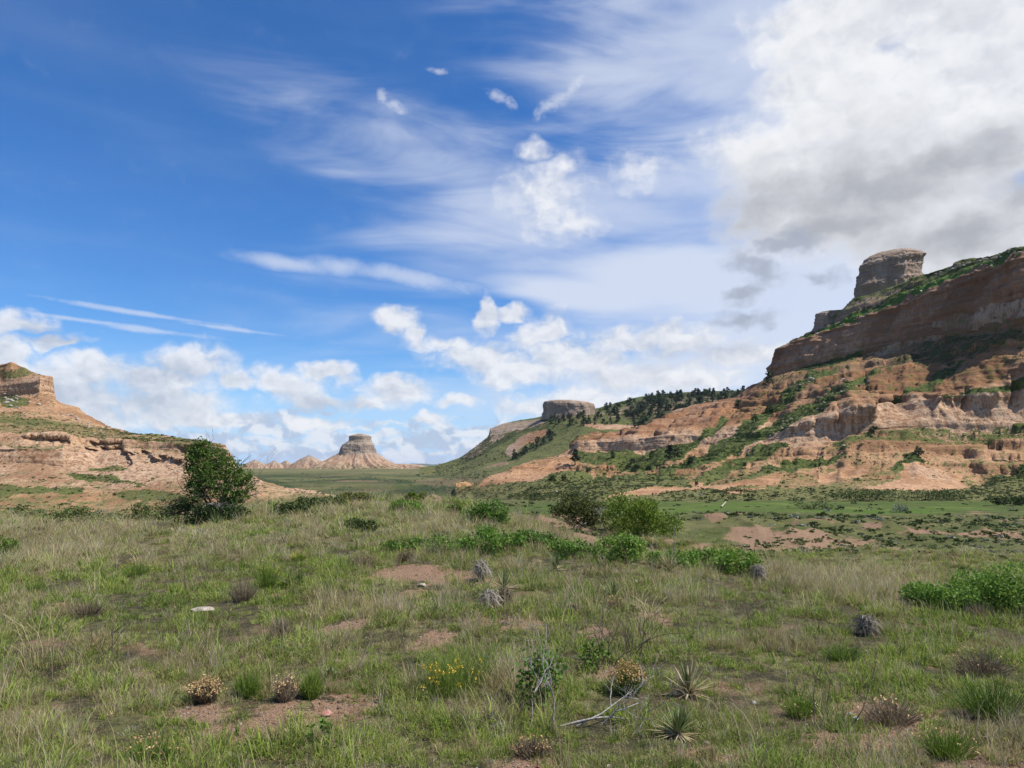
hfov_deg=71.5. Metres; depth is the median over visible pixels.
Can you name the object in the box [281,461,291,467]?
badland peak
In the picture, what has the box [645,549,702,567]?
sumac shrub
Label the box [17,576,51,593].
rabbitbrush
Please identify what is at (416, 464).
hills
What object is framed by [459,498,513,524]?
shrub
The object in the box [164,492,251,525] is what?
juniper shrub
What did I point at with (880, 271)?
rock outcrop
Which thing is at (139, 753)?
rabbitbrush
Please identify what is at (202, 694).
rabbitbrush
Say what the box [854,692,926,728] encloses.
dead bush
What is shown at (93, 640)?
dry weed
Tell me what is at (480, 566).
dead stump
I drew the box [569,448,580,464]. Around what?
pine tree
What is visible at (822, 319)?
rock ledge
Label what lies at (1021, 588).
sumac shrub
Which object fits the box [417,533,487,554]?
sumac shrub
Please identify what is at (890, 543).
scrub
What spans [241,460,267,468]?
badland peak
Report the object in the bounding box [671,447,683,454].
juniper tree
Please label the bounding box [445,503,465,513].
shrub
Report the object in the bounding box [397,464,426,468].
badland ridge
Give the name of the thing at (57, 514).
shrub
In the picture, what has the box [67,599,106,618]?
dead bush
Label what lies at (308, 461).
badland peak
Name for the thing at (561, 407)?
rock outcrop
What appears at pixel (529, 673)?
sumac shrub
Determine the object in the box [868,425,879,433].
juniper tree
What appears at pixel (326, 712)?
stone
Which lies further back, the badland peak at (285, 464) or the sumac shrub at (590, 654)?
the badland peak at (285, 464)
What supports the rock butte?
on the ground at (360, 482)
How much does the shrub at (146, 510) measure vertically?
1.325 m
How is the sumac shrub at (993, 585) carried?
on the ground at (360, 482)
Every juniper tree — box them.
[548,474,555,480]
[613,402,621,407]
[649,450,655,457]
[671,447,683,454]
[687,455,696,462]
[704,390,710,396]
[734,399,741,407]
[751,412,759,421]
[765,403,772,411]
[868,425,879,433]
[913,445,924,455]
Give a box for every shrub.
[0,535,22,556]
[37,506,130,524]
[124,498,181,521]
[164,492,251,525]
[266,501,313,515]
[292,494,351,506]
[334,491,374,501]
[341,518,379,532]
[380,537,428,550]
[388,497,427,510]
[405,491,427,501]
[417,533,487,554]
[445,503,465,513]
[457,523,530,555]
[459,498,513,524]
[504,527,559,550]
[511,642,567,710]
[545,537,607,558]
[548,491,610,527]
[575,638,611,672]
[594,530,648,563]
[596,492,685,536]
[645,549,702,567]
[674,546,739,567]
[708,548,763,576]
[790,498,835,509]
[897,579,993,615]
[940,560,1023,611]
[980,557,1023,615]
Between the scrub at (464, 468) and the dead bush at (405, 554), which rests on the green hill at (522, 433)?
the scrub at (464, 468)
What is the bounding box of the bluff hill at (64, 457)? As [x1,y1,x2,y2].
[0,362,335,514]
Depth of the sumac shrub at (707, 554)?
17.82 m
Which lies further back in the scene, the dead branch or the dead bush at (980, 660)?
the dead bush at (980, 660)
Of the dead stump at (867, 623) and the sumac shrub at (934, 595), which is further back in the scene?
the sumac shrub at (934, 595)
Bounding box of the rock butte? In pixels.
[308,433,407,468]
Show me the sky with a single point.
(291, 229)
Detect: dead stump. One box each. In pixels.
[469,558,493,582]
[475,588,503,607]
[497,588,513,605]
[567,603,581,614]
[749,563,767,580]
[847,614,883,637]
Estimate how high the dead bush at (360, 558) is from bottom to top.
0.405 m
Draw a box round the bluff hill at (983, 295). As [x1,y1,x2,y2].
[455,246,1023,500]
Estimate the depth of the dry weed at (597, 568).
13.99 m
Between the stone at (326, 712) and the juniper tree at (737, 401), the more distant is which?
the juniper tree at (737, 401)
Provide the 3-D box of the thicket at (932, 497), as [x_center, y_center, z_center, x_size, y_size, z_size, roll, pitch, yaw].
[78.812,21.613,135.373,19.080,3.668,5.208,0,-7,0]
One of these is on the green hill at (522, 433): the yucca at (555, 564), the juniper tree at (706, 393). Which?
the juniper tree at (706, 393)
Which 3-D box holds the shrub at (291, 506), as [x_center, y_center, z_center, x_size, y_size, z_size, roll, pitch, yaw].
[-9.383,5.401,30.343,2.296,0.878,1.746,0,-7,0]
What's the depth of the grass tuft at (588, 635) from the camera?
8.78 m
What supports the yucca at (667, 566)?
on the ground at (360, 482)
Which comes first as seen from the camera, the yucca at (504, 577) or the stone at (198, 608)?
the stone at (198, 608)
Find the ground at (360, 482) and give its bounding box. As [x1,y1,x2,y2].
[0,468,1023,767]
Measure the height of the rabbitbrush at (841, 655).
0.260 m
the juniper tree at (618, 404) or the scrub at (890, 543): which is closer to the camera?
the scrub at (890, 543)
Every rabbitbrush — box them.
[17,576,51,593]
[118,730,185,767]
[119,558,151,577]
[186,674,226,705]
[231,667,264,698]
[253,559,280,588]
[270,670,300,702]
[289,551,306,561]
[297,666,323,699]
[601,594,626,611]
[607,657,649,696]
[777,692,823,719]
[818,641,865,661]
[908,720,987,761]
[945,674,1023,720]
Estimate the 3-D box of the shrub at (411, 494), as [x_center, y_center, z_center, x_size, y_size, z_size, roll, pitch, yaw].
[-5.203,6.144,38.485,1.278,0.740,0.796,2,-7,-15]
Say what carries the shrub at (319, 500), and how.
on the ground at (360, 482)
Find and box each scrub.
[0,365,324,515]
[0,494,1023,586]
[254,473,475,498]
[425,391,736,478]
[454,247,1023,500]
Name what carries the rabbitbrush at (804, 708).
on the ground at (360, 482)
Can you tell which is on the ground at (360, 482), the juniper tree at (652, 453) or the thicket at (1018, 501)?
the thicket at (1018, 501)
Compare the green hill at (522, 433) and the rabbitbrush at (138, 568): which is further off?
the green hill at (522, 433)
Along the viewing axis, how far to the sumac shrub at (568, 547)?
18.20 m
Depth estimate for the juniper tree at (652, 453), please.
208.40 m
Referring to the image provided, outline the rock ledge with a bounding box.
[811,310,839,333]
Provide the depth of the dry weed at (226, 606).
11.22 m
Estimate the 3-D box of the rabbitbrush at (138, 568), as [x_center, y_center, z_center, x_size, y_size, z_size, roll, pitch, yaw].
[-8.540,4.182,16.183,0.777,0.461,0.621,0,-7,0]
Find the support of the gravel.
on the ground at (360, 482)
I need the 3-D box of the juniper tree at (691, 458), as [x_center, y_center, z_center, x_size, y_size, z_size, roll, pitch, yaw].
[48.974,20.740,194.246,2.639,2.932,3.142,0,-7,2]
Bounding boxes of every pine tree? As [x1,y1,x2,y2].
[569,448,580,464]
[664,444,674,459]
[764,370,775,382]
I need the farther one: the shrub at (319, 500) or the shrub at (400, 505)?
the shrub at (319, 500)
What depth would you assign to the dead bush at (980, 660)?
8.35 m
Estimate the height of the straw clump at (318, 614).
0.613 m
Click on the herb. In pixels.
(322, 721)
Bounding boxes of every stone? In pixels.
[190,606,214,611]
[321,710,331,716]
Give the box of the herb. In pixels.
[303,715,332,749]
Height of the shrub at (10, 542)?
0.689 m
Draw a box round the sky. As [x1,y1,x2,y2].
[0,0,1023,464]
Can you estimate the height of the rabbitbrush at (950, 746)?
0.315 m
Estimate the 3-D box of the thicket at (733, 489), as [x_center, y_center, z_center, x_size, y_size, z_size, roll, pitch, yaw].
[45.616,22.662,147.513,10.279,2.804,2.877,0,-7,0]
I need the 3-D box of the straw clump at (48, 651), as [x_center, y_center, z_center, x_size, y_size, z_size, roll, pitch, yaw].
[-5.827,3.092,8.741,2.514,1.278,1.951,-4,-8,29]
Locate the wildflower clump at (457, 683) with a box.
[396,634,508,698]
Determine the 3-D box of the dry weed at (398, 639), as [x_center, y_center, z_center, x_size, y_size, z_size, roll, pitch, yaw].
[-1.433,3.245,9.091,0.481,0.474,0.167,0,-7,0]
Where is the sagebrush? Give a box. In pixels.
[892,503,908,512]
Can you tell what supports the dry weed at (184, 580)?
on the ground at (360, 482)
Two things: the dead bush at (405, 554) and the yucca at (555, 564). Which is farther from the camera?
the dead bush at (405, 554)
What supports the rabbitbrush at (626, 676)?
on the ground at (360, 482)
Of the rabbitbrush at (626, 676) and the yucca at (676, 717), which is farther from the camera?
the rabbitbrush at (626, 676)
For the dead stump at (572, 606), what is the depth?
11.68 m
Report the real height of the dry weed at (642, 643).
1.292 m
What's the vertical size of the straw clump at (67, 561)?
1.726 m
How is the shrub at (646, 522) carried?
on the ground at (360, 482)
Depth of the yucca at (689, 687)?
7.44 m
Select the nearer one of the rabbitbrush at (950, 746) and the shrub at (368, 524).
the rabbitbrush at (950, 746)
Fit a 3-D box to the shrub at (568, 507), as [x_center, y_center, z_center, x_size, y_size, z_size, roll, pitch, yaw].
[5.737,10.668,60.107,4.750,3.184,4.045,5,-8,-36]
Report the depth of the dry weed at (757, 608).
10.92 m
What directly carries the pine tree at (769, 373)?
on the bluff hill at (983, 295)
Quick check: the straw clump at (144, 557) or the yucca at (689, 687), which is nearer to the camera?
the yucca at (689, 687)
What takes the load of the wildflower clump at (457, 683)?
on the ground at (360, 482)
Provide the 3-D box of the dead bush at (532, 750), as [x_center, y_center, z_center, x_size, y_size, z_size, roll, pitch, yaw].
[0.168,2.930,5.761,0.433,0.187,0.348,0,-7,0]
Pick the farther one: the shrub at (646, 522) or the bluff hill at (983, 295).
the bluff hill at (983, 295)
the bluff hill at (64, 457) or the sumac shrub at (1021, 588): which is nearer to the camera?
the sumac shrub at (1021, 588)
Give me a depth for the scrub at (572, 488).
178.47 m
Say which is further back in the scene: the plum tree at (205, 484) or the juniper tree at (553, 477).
the juniper tree at (553, 477)
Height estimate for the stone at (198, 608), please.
0.083 m
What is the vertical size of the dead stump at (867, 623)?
0.398 m
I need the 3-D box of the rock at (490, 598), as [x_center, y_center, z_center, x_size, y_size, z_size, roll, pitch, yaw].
[-0.372,3.714,12.087,0.631,0.451,0.562,0,-7,0]
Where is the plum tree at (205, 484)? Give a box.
[159,428,276,521]
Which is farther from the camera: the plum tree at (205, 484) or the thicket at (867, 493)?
the thicket at (867, 493)
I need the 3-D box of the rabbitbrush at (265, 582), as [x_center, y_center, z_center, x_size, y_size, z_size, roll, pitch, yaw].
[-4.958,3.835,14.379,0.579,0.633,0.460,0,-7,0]
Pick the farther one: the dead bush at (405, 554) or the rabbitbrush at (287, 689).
the dead bush at (405, 554)
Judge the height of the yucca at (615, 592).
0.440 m
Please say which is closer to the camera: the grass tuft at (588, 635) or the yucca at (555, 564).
the grass tuft at (588, 635)
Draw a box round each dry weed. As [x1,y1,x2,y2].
[39,598,138,664]
[152,552,215,595]
[206,586,236,621]
[387,622,417,655]
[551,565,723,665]
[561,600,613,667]
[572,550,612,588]
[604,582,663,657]
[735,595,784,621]
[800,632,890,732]
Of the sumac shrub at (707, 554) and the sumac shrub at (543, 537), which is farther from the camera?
the sumac shrub at (543, 537)
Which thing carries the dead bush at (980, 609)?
on the ground at (360, 482)
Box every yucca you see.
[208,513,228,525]
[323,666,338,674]
[485,565,527,590]
[544,551,567,571]
[603,577,626,595]
[647,698,704,743]
[654,544,690,572]
[654,657,716,700]
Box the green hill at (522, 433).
[420,390,742,478]
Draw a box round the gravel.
[40,562,1022,767]
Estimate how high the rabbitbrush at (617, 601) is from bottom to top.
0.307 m
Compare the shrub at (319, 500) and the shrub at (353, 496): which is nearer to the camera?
the shrub at (319, 500)
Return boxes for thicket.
[710,487,756,491]
[822,487,903,500]
[883,488,971,500]
[981,494,1023,505]
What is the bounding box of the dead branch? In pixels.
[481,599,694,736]
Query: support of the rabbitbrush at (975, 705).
on the ground at (360, 482)
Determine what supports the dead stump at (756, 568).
on the ground at (360, 482)
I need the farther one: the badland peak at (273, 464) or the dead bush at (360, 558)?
the badland peak at (273, 464)
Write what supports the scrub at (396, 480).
on the ground at (360, 482)
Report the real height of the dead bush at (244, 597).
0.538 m
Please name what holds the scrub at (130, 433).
on the bluff hill at (64, 457)
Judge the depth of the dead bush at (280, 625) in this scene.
9.93 m
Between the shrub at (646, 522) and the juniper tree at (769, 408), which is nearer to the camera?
the shrub at (646, 522)
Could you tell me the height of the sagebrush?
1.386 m
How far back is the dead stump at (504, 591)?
12.18 m
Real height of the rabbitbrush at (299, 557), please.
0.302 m
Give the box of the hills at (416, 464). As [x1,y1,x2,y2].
[238,463,437,466]
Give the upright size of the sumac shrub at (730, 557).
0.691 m
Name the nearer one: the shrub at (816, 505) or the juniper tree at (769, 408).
the shrub at (816, 505)
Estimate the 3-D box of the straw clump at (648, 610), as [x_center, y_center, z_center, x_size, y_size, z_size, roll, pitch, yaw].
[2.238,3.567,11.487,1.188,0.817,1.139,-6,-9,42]
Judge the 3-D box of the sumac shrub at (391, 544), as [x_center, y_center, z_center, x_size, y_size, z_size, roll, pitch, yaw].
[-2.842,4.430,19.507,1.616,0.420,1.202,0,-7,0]
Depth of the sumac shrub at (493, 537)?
19.06 m
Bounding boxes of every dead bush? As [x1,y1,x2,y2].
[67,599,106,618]
[225,574,258,602]
[265,615,295,639]
[347,550,378,566]
[396,547,416,562]
[506,732,556,758]
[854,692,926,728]
[942,643,1018,678]
[962,602,996,618]
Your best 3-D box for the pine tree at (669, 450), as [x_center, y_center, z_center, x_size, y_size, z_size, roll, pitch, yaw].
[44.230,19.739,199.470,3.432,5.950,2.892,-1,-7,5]
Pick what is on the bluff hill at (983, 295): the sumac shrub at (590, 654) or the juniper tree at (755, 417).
the juniper tree at (755, 417)
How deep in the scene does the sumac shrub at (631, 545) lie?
17.45 m
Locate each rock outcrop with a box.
[541,400,595,419]
[854,248,926,297]
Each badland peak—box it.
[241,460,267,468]
[267,461,283,467]
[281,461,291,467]
[286,455,321,468]
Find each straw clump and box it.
[0,584,120,674]
[9,526,113,573]
[110,542,174,565]
[288,593,333,624]
[611,577,682,619]

